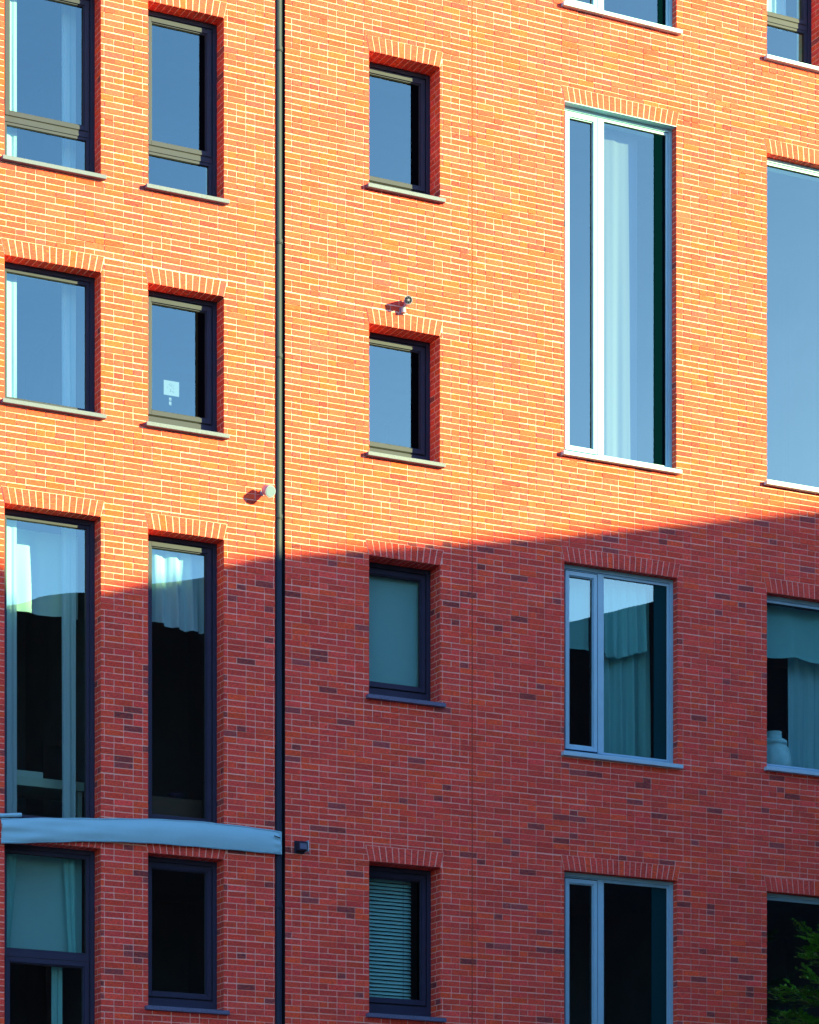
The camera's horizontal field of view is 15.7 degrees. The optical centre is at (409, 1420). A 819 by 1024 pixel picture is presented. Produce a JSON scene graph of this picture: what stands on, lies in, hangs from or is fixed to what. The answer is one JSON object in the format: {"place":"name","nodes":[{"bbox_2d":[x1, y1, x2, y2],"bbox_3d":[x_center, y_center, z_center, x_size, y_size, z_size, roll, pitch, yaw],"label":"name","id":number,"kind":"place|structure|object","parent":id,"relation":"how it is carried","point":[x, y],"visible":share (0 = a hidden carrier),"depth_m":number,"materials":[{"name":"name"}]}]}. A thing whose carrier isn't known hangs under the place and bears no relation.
{"place":"outdoors","nodes":[
{"label":"outdoors","id":0,"kind":"place"},
{"bbox_2d":[167,793,183,798],"bbox_3d":[-2.602,-6.937,33.188,0.190,0.070,0.190,0,0,-27],"label":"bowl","id":1,"kind":"object","parent":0,"point":[176,795],"visible":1,"depth_m":33.12,"materials":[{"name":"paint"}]},
{"bbox_2d":[765,918,818,1023],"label":"tree","id":2,"kind":"object","parent":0,"point":[805,1016],"visible":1,"depth_m":34.76,"materials":[{"name":"green plant"}]},
{"label":"ground","id":3,"kind":"structure","parent":0,"visible":0},
{"bbox_2d":[0,0,818,1023],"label":"brick building","id":4,"kind":"structure","parent":3,"relation":"on","point":[248,224],"depth_m":33.84,"materials":[{"name":"red brick"}]},
{"bbox_2d":[7,520,16,812],"bbox_3d":[-4.239,-7.990,31.737,0.112,3.285,0.034,0,0,-27],"label":"curtain","id":5,"kind":"object","parent":4,"relation":"hanging from","point":[11,666],"visible":0.91,"depth_m":31.75,"materials":[{"name":"white fabric"}]},
{"bbox_2d":[7,274,16,397],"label":"curtain","id":6,"kind":"object","parent":4,"relation":"hanging from","point":[11,335],"visible":0.86,"depth_m":31.75,"materials":[{"name":"white fabric"}]},
{"bbox_2d":[7,0,16,156],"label":"curtain","id":7,"kind":"object","parent":4,"relation":"hanging from","point":[11,141],"visible":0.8,"depth_m":31.75,"materials":[{"name":"white fabric"}]},
{"bbox_2d":[7,853,16,947],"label":"curtain","id":8,"kind":"object","parent":4,"relation":"hanging from","point":[11,865],"visible":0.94,"depth_m":31.76,"materials":[{"name":"fabric"}]},
{"bbox_2d":[10,854,81,952],"bbox_3d":[-3.988,-5.524,32.019,0.990,1.092,0.010,0,0,-27],"label":"roller blind","id":9,"kind":"object","parent":4,"relation":"attached to","point":[39,920],"visible":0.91,"depth_m":32.04,"materials":[{"name":"fabric"}]},
{"bbox_2d":[17,529,77,619],"bbox_3d":[-4.045,-9.146,32.142,1.000,0.895,0.071,0,0,-25],"label":"curtain","id":10,"kind":"object","parent":4,"relation":"hanging from","point":[39,573],"visible":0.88,"depth_m":32.20,"materials":[{"name":"fabric"}]},
{"bbox_2d":[17,776,83,817],"bbox_3d":[-4.247,-6.650,32.697,1.400,0.700,0.600,0,0,-27],"label":"desk","id":11,"kind":"object","parent":4,"relation":"in","point":[39,788],"visible":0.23,"depth_m":32.67,"materials":[{"name":"white"}]},
{"bbox_2d":[17,770,42,777],"bbox_3d":[-4.204,-7.045,32.635,0.320,0.089,0.250,0,0,-27],"label":"storage box","id":12,"kind":"object","parent":11,"relation":"on","point":[29,773],"visible":0.41,"depth_m":32.53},
{"bbox_2d":[1,823,101,1023],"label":"window","id":13,"kind":"structure","parent":4,"relation":"in","point":[28,972],"depth_m":31.98,"materials":[{"name":"glass"}]},
{"bbox_2d":[1,486,103,817],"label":"window","id":14,"kind":"structure","parent":4,"relation":"in","point":[39,637],"depth_m":33.11,"materials":[{"name":"glass"}]},
{"bbox_2d":[1,0,106,277],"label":"window","id":15,"kind":"structure","parent":4,"relation":"in","point":[37,120],"depth_m":32.53,"materials":[{"name":"glass"}]},
{"bbox_2d":[1,237,106,519],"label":"window","id":16,"kind":"structure","parent":4,"relation":"in","point":[39,291],"depth_m":32.02,"materials":[{"name":"glass"}]},
{"bbox_2d":[51,967,61,1023],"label":"curtain","id":17,"kind":"object","parent":4,"relation":"hanging from","point":[56,997],"visible":1,"depth_m":32.00,"materials":[{"name":"fabric"}]},
{"bbox_2d":[62,528,75,817],"bbox_3d":[-3.676,-7.990,32.151,0.160,3.285,0.039,0,0,-27],"label":"curtain","id":18,"kind":"object","parent":4,"relation":"hanging from","point":[68,673],"visible":0.81,"depth_m":32.15,"materials":[{"name":"fabric"}]},
{"bbox_2d":[62,4,75,168],"bbox_3d":[-3.676,-14.284,32.151,0.160,1.972,0.039,0,0,-27],"label":"curtain","id":19,"kind":"object","parent":4,"relation":"hanging from","point":[69,75],"visible":0.84,"depth_m":32.15,"materials":[{"name":"fabric"}]},
{"bbox_2d":[62,285,75,407],"bbox_3d":[-3.676,-11.495,32.151,0.160,1.503,0.039,0,0,-27],"label":"curtain","id":20,"kind":"object","parent":4,"relation":"hanging from","point":[68,345],"visible":0.91,"depth_m":32.15,"materials":[{"name":"fabric"}]},
{"bbox_2d":[63,858,76,952],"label":"curtain","id":21,"kind":"object","parent":4,"relation":"hanging from","point":[69,881],"visible":1,"depth_m":32.06,"materials":[{"name":"fabric"}]},
{"bbox_2d":[0,813,281,854],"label":"fabric band","id":22,"kind":"object","parent":4,"relation":"attached to","point":[202,834],"visible":1,"depth_m":31.96,"materials":[{"name":"white fabric"}]},
{"bbox_2d":[87,266,229,543],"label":"window","id":23,"kind":"structure","parent":4,"relation":"in","point":[186,335],"depth_m":32.61,"materials":[{"name":"glass"}]},
{"bbox_2d":[100,512,226,860],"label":"window","id":24,"kind":"structure","parent":4,"relation":"in","point":[186,669],"depth_m":32.65,"materials":[{"name":"glass"}]},
{"bbox_2d":[164,380,178,396],"bbox_3d":[-2.593,-11.240,32.454,0.180,0.160,0.002,0,0,-27],"label":"paper notice","id":25,"kind":"object","parent":4,"relation":"attached to","point":[171,388],"visible":1,"depth_m":32.45,"materials":[{"name":"white paper"}]},
{"bbox_2d":[152,796,201,817],"bbox_3d":[-2.806,-6.700,33.170,0.900,0.400,0.450,0,0,-27],"label":"side cabinet","id":26,"kind":"object","parent":4,"relation":"in","point":[176,807],"visible":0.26,"depth_m":33.03,"materials":[{"name":"brown"}]},
{"bbox_2d":[152,549,203,633],"bbox_3d":[-2.567,-9.098,32.582,0.818,0.900,0.123,0,0,-27],"label":"curtain","id":27,"kind":"object","parent":4,"relation":"attached to","point":[177,589],"visible":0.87,"depth_m":32.59,"materials":[{"name":"white fabric"}]},
{"bbox_2d":[145,0,229,302],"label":"window","id":28,"kind":"structure","parent":4,"relation":"in","point":[186,56],"depth_m":32.64,"materials":[{"name":"glass"}]},
{"bbox_2d":[145,843,229,1014],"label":"window","id":29,"kind":"structure","parent":4,"relation":"in","point":[186,892],"depth_m":32.65,"materials":[{"name":"glass"}]},
{"bbox_2d":[260,484,275,497],"bbox_3d":[-1.555,-10.154,32.591,0.138,0.152,0.208,0,0,-27],"label":"floodlight","id":30,"kind":"object","parent":4,"relation":"attached to","point":[268,491],"visible":1,"depth_m":32.52,"materials":[{"name":"white plastic"}]},
{"bbox_2d":[294,840,308,853],"bbox_3d":[-1.188,-6.320,32.824,0.129,0.140,0.121,0,0,-27],"label":"wall lamp","id":31,"kind":"object","parent":4,"relation":"attached to","point":[301,847],"visible":1,"depth_m":32.79,"materials":[{"name":"black metal"}]},
{"bbox_2d":[369,878,410,998],"bbox_3d":[-0.278,-5.409,33.778,0.652,1.552,0.044,0,0,-27],"label":"slatted blind","id":32,"kind":"object","parent":4,"relation":"attached to","point":[390,941],"visible":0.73,"depth_m":33.80,"materials":[{"name":"teal paint"}]},
{"bbox_2d":[369,575,417,686],"bbox_3d":[-0.229,-8.892,33.768,0.812,1.497,0.008,0,0,-27],"label":"roller blind","id":33,"kind":"object","parent":4,"relation":"attached to","point":[393,631],"visible":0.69,"depth_m":33.80,"materials":[{"name":"fabric"}]},
{"bbox_2d":[399,295,412,314],"bbox_3d":[-0.023,-12.497,33.364,0.127,0.183,0.203,0,0,-19],"label":"security camera","id":34,"kind":"object","parent":4,"relation":"attached to","point":[408,300],"visible":1,"depth_m":33.36,"materials":[{"name":"white plastic"}]},
{"bbox_2d":[366,34,445,341],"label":"window","id":35,"kind":"structure","parent":4,"relation":"in","point":[404,106],"depth_m":33.84,"materials":[{"name":"glass"}]},
{"bbox_2d":[366,307,445,570],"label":"window","id":36,"kind":"structure","parent":4,"relation":"in","point":[404,374],"depth_m":33.84,"materials":[{"name":"glass"}]},
{"bbox_2d":[366,539,445,707],"bbox_3d":[-0.113,-8.940,33.586,0.979,1.790,0.406,0,0,-27],"label":"window","id":37,"kind":"structure","parent":4,"relation":"in","point":[427,693],"depth_m":33.73,"materials":[{"name":"paint"}]},
{"bbox_2d":[366,845,446,1022],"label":"window","id":38,"kind":"structure","parent":4,"relation":"in","point":[424,1004],"depth_m":33.82,"materials":[{"name":"glass"}]},
{"bbox_2d":[429,0,682,75],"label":"window","id":39,"kind":"structure","parent":4,"relation":"in","point":[660,15],"depth_m":35.14,"materials":[{"name":"metal"}]},
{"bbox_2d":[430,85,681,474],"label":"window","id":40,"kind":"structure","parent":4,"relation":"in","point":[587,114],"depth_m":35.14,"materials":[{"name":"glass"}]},
{"bbox_2d":[569,578,588,650],"bbox_3d":[1.904,-9.437,34.777,0.440,0.857,0.041,0,0,-27],"label":"valance","id":41,"kind":"object","parent":4,"relation":"hanging from","point":[578,609],"visible":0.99,"depth_m":34.82,"materials":[{"name":"fabric"}]},
{"bbox_2d":[604,130,636,460],"bbox_3d":[2.448,-13.187,35.122,0.560,3.987,0.055,0,0,-27],"label":"curtain","id":42,"kind":"object","parent":4,"relation":"hanging from","point":[620,295],"visible":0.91,"depth_m":35.15,"materials":[{"name":"fabric"}]},
{"bbox_2d":[561,855,679,1023],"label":"window","id":43,"kind":"structure","parent":4,"relation":"in","point":[620,932],"depth_m":35.96,"materials":[{"name":"glass"}]},
{"bbox_2d":[561,546,682,769],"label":"window","id":44,"kind":"structure","parent":4,"relation":"in","point":[583,669],"depth_m":35.07,"materials":[{"name":"metal"}]},
{"bbox_2d":[604,580,646,658],"bbox_3d":[2.489,-9.412,35.061,0.660,0.907,0.122,0,0,-27],"label":"valance","id":45,"kind":"object","parent":4,"relation":"hanging from","point":[625,630],"visible":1,"depth_m":35.08,"materials":[{"name":"fabric"}]},
{"bbox_2d":[604,590,650,757],"bbox_3d":[2.502,-8.791,35.214,0.780,2.127,0.139,0,0,-27],"label":"curtain","id":46,"kind":"object","parent":4,"relation":"hanging from","point":[627,720],"visible":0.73,"depth_m":35.27,"materials":[{"name":"fabric"}]},
{"bbox_2d":[767,0,786,31],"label":"curtain","id":47,"kind":"object","parent":4,"relation":"hanging from","point":[777,6],"visible":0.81,"depth_m":36.21,"materials":[{"name":"white fabric"}]},
{"bbox_2d":[767,731,790,765],"bbox_3d":[4.417,-8.077,36.135,0.430,0.530,0.430,0,0,-27],"label":"ceramic pot","id":48,"kind":"object","parent":4,"relation":"on","point":[778,752],"visible":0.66,"depth_m":35.97,"materials":[{"name":"ceramic"}]},
{"bbox_2d":[764,0,818,168],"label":"window","id":49,"kind":"structure","parent":4,"relation":"in","point":[798,47],"depth_m":36.15,"materials":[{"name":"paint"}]},
{"bbox_2d":[764,138,818,493],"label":"window","id":50,"kind":"structure","parent":4,"relation":"in","point":[792,189],"depth_m":39.14,"materials":[{"name":"glass"}]},
{"bbox_2d":[764,577,818,776],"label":"window","id":51,"kind":"structure","parent":4,"relation":"in","point":[777,668],"depth_m":36.09,"materials":[{"name":"glass"}]},
{"bbox_2d":[764,876,818,1023],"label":"window","id":52,"kind":"structure","parent":4,"relation":"in","point":[782,941],"depth_m":39.02,"materials":[{"name":"glass"}]},
{"bbox_2d":[767,605,818,663],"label":"valance","id":53,"kind":"object","parent":4,"relation":"attached to","point":[792,632],"visible":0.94,"depth_m":36.15,"materials":[{"name":"fabric"}]},
{"bbox_2d":[788,657,818,768],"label":"curtain","id":54,"kind":"object","parent":4,"relation":"hanging from","point":[803,711],"visible":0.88,"depth_m":36.49,"materials":[{"name":"fabric"}]}
]}

